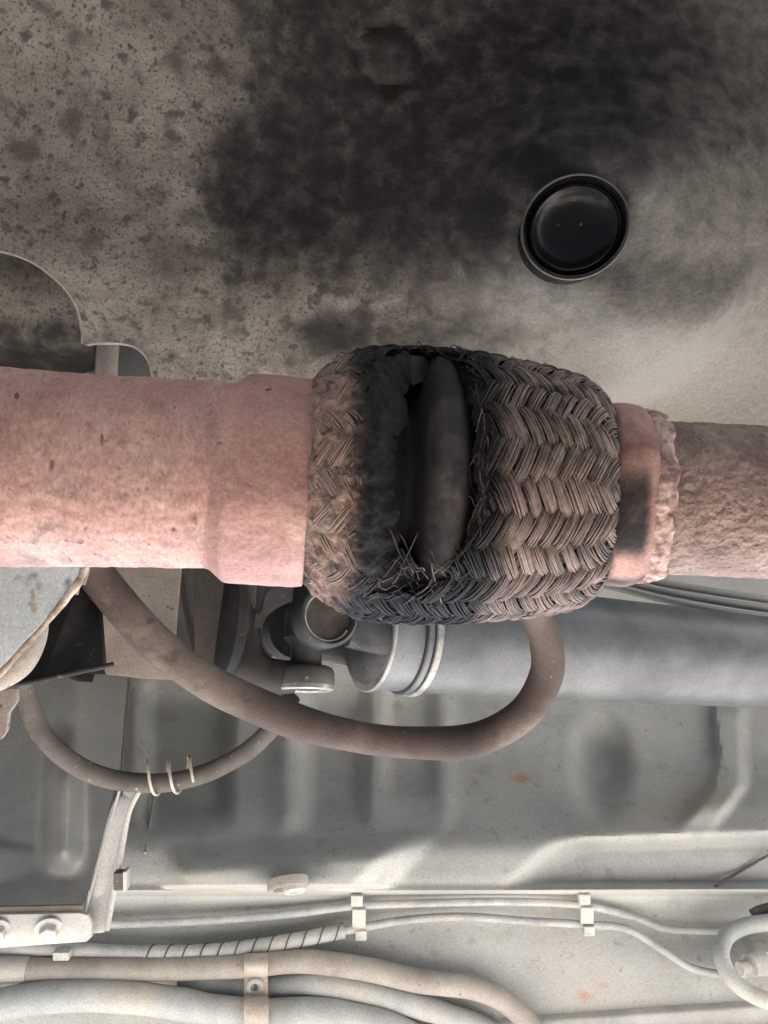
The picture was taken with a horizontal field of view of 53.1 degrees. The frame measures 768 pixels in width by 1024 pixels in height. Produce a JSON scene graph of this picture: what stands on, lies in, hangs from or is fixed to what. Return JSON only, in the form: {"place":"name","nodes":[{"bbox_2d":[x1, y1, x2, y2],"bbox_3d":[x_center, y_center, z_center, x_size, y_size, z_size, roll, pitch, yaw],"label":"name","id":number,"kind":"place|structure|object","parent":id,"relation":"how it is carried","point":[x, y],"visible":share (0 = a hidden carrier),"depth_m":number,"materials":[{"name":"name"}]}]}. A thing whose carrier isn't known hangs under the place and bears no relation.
{"place":"outdoors","nodes":[
{"label":"outdoors","id":0,"kind":"place"},
{"bbox_2d":[0,574,767,1023],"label":"floor pan","id":1,"kind":"object","parent":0,"point":[656,812],"visible":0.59,"depth_m":0.56,"materials":[{"name":"paint"}]},
{"bbox_2d":[0,566,88,690],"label":"mount bracket","id":2,"kind":"object","parent":1,"relation":"attached to","point":[34,601],"visible":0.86,"depth_m":0.26,"materials":[{"name":"grey metal"}]},
{"bbox_2d":[2,586,113,690],"bbox_3d":[-0.170,0.048,0.317,0.110,0.048,0.055,-13,-89,-6],"label":"flange","id":3,"kind":"object","parent":2,"relation":"on","point":[75,644],"visible":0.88,"depth_m":0.32,"materials":[{"name":"black metal"}]},
{"bbox_2d":[0,688,19,738],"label":"broken tab","id":4,"kind":"object","parent":3,"relation":"attached to","point":[9,699],"visible":1,"depth_m":0.30,"materials":[{"name":"beige metal"}]},
{"bbox_2d":[0,674,127,907],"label":"heat sheet","id":5,"kind":"object","parent":1,"relation":"on","point":[53,818],"visible":0.68,"depth_m":0.52,"materials":[{"name":"grey metal"}]},
{"bbox_2d":[0,791,140,947],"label":"body bracket","id":6,"kind":"object","parent":1,"relation":"attached to","point":[25,925],"visible":0.96,"depth_m":0.45,"materials":[{"name":"white paint"}]},
{"bbox_2d":[113,867,129,890],"bbox_3d":[-0.155,0.217,0.455,0.009,0.009,0.012,0,-90,-6],"label":"edge clip","id":7,"kind":"object","parent":6,"relation":"attached to","point":[121,879],"visible":1,"depth_m":0.45,"materials":[{"name":"white paint"}]},
{"bbox_2d":[110,898,767,934],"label":"brake line","id":8,"kind":"object","parent":6,"relation":"on","point":[271,915],"visible":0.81,"depth_m":0.53,"materials":[{"name":"grey metal"}]},
{"bbox_2d":[16,684,299,792],"bbox_3d":[-0.127,0.121,0.416,0.153,0.038,0.072,9,-91,-6],"label":"thin hose","id":9,"kind":"object","parent":1,"relation":"attached to","point":[54,748],"visible":0.76,"depth_m":0.42,"materials":[{"name":"grey rubber"}]},
{"bbox_2d":[146,754,194,795],"bbox_3d":[-0.119,0.147,0.429,0.028,0.020,0.021,-5,-89,-6],"label":"spring clip","id":10,"kind":"object","parent":9,"relation":"attached to","point":[168,766],"visible":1,"depth_m":0.42,"materials":[{"name":"metal"}]},
{"bbox_2d":[0,979,421,1023],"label":"vent hose","id":11,"kind":"object","parent":1,"relation":"on","point":[128,997],"visible":0.98,"depth_m":0.48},
{"bbox_2d":[177,974,499,1023],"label":"drain hose","id":12,"kind":"object","parent":1,"relation":"on","point":[429,1009],"visible":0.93,"depth_m":0.51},
{"bbox_2d":[0,912,750,977],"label":"brake line","id":13,"kind":"object","parent":1,"relation":"attached to","point":[316,936],"visible":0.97,"depth_m":0.51,"materials":[{"name":"grey metal"}]},
{"bbox_2d":[53,948,71,960],"bbox_3d":[-0.204,0.281,0.488,0.011,0.007,0.005,0,-90,-6],"label":"line clip","id":14,"kind":"object","parent":13,"relation":"attached to","point":[62,954],"visible":1,"depth_m":0.48,"materials":[{"name":"white paint"}]},
{"bbox_2d":[351,893,366,940],"bbox_3d":[-0.017,0.275,0.524,0.011,0.011,0.031,0,-90,-6],"label":"line clip","id":15,"kind":"object","parent":13,"relation":"attached to","point":[358,917],"visible":1,"depth_m":0.52,"materials":[{"name":"plastic"}]},
{"bbox_2d":[577,893,594,935],"bbox_3d":[0.143,0.283,0.544,0.012,0.012,0.031,0,-90,-6],"label":"line clip","id":16,"kind":"object","parent":13,"relation":"attached to","point":[586,916],"visible":1,"depth_m":0.54,"materials":[{"name":"plastic"}]},
{"bbox_2d":[0,0,767,425],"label":"underbody shield","id":17,"kind":"object","parent":1,"relation":"in","point":[224,190],"visible":0.8,"depth_m":0.31,"materials":[{"name":"metal"}]},
{"bbox_2d":[0,253,93,372],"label":"cover","id":18,"kind":"object","parent":17,"relation":"on","point":[39,326],"visible":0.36,"depth_m":0.37,"materials":[{"name":"grey metal"}]},
{"bbox_2d":[85,345,149,376],"bbox_3d":[-0.134,-0.064,0.388,0.042,0.034,0.056,0,-90,-6],"label":"support bracket","id":19,"kind":"object","parent":18,"relation":"attached to","point":[118,360],"visible":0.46,"depth_m":0.40,"materials":[{"name":"grey metal"}]},
{"bbox_2d":[82,567,564,760],"bbox_3d":[-0.049,0.032,0.351,0.260,0.082,0.165,0,-90,-6],"label":"thick hose","id":20,"kind":"object","parent":17,"relation":"attached to","point":[145,632],"visible":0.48,"depth_m":0.34,"materials":[{"name":"brown rubber"}]},
{"bbox_2d":[0,341,767,626],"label":"exhaust pipe","id":21,"kind":"object","parent":17,"relation":"attached to","point":[410,485],"visible":1,"depth_m":0.17,"materials":[{"name":"metal"}]},
{"bbox_2d":[213,583,767,707],"bbox_3d":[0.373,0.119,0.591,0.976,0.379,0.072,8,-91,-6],"label":"drive shaft","id":22,"kind":"object","parent":1,"relation":"on","point":[617,650],"visible":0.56,"depth_m":0.42,"materials":[{"name":"paint"}]},
{"bbox_2d":[103,567,181,679],"bbox_3d":[-0.127,0.046,0.361,0.066,0.014,0.065,0,-90,-6],"label":"gusset plate","id":23,"kind":"object","parent":22,"relation":"attached to","point":[156,591],"visible":0.41,"depth_m":0.36,"materials":[{"name":"grey metal"}]},
{"bbox_2d":[193,568,256,676],"bbox_3d":[-0.078,0.046,0.382,0.034,0.010,0.079,0,-90,-6],"label":"mount plate","id":24,"kind":"object","parent":22,"relation":"attached to","point":[208,588],"visible":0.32,"depth_m":0.38,"materials":[{"name":"grey metal"}]},
{"bbox_2d":[422,1001,767,1023],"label":"sill flange","id":25,"kind":"object","parent":1,"relation":"attached to","point":[741,1012],"visible":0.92,"depth_m":0.54,"materials":[{"name":"white paint"}]},
{"bbox_2d":[603,585,767,615],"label":"tucked line","id":26,"kind":"object","parent":1,"relation":"attached to","point":[648,595],"visible":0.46,"depth_m":0.57,"materials":[{"name":"grey metal"}]},
{"bbox_2d":[630,583,767,612],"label":"tucked line","id":27,"kind":"object","parent":1,"relation":"attached to","point":[657,589],"visible":0.56,"depth_m":0.58,"materials":[{"name":"grey metal"}]},
{"bbox_2d":[649,579,767,602],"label":"tucked line","id":28,"kind":"object","parent":1,"relation":"attached to","point":[712,591],"visible":0.48,"depth_m":0.58,"materials":[{"name":"grey metal"}]},
{"bbox_2d":[713,914,767,1009],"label":"brake hose","id":29,"kind":"object","parent":1,"relation":"on","point":[729,935],"visible":1,"depth_m":0.52,"materials":[{"name":"grey rubber"}]},
{"bbox_2d":[735,941,767,978],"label":"hose fitting","id":30,"kind":"object","parent":29,"relation":"attached to","point":[753,962],"visible":1,"depth_m":0.53,"materials":[{"name":"plastic"}]},
{"bbox_2d":[714,854,767,886],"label":"thin cable","id":31,"kind":"object","parent":1,"relation":"on","point":[740,871],"visible":1,"depth_m":0.57,"materials":[{"name":"grey metal"}]},
{"bbox_2d":[749,903,767,915],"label":"hose end","id":32,"kind":"object","parent":1,"relation":"on","point":[760,909],"visible":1,"depth_m":0.56,"materials":[{"name":"rubber"}]},
{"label":"sill","id":33,"kind":"structure","parent":1,"relation":"on","visible":0},
{"bbox_2d":[0,949,542,1023],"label":"fuel pipe","id":34,"kind":"object","parent":33,"relation":"attached to","point":[511,1007],"visible":1,"depth_m":0.50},
{"bbox_2d":[0,955,30,983],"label":"pipe tape","id":35,"kind":"object","parent":34,"relation":"attached to","point":[12,968],"visible":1,"depth_m":0.48,"materials":[{"name":"white plastic"}]},
{"bbox_2d":[244,952,267,1023],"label":"pipe clamp","id":36,"kind":"object","parent":34,"relation":"attached to","point":[256,992],"visible":1,"depth_m":0.49,"materials":[{"name":"metal"}]}
]}

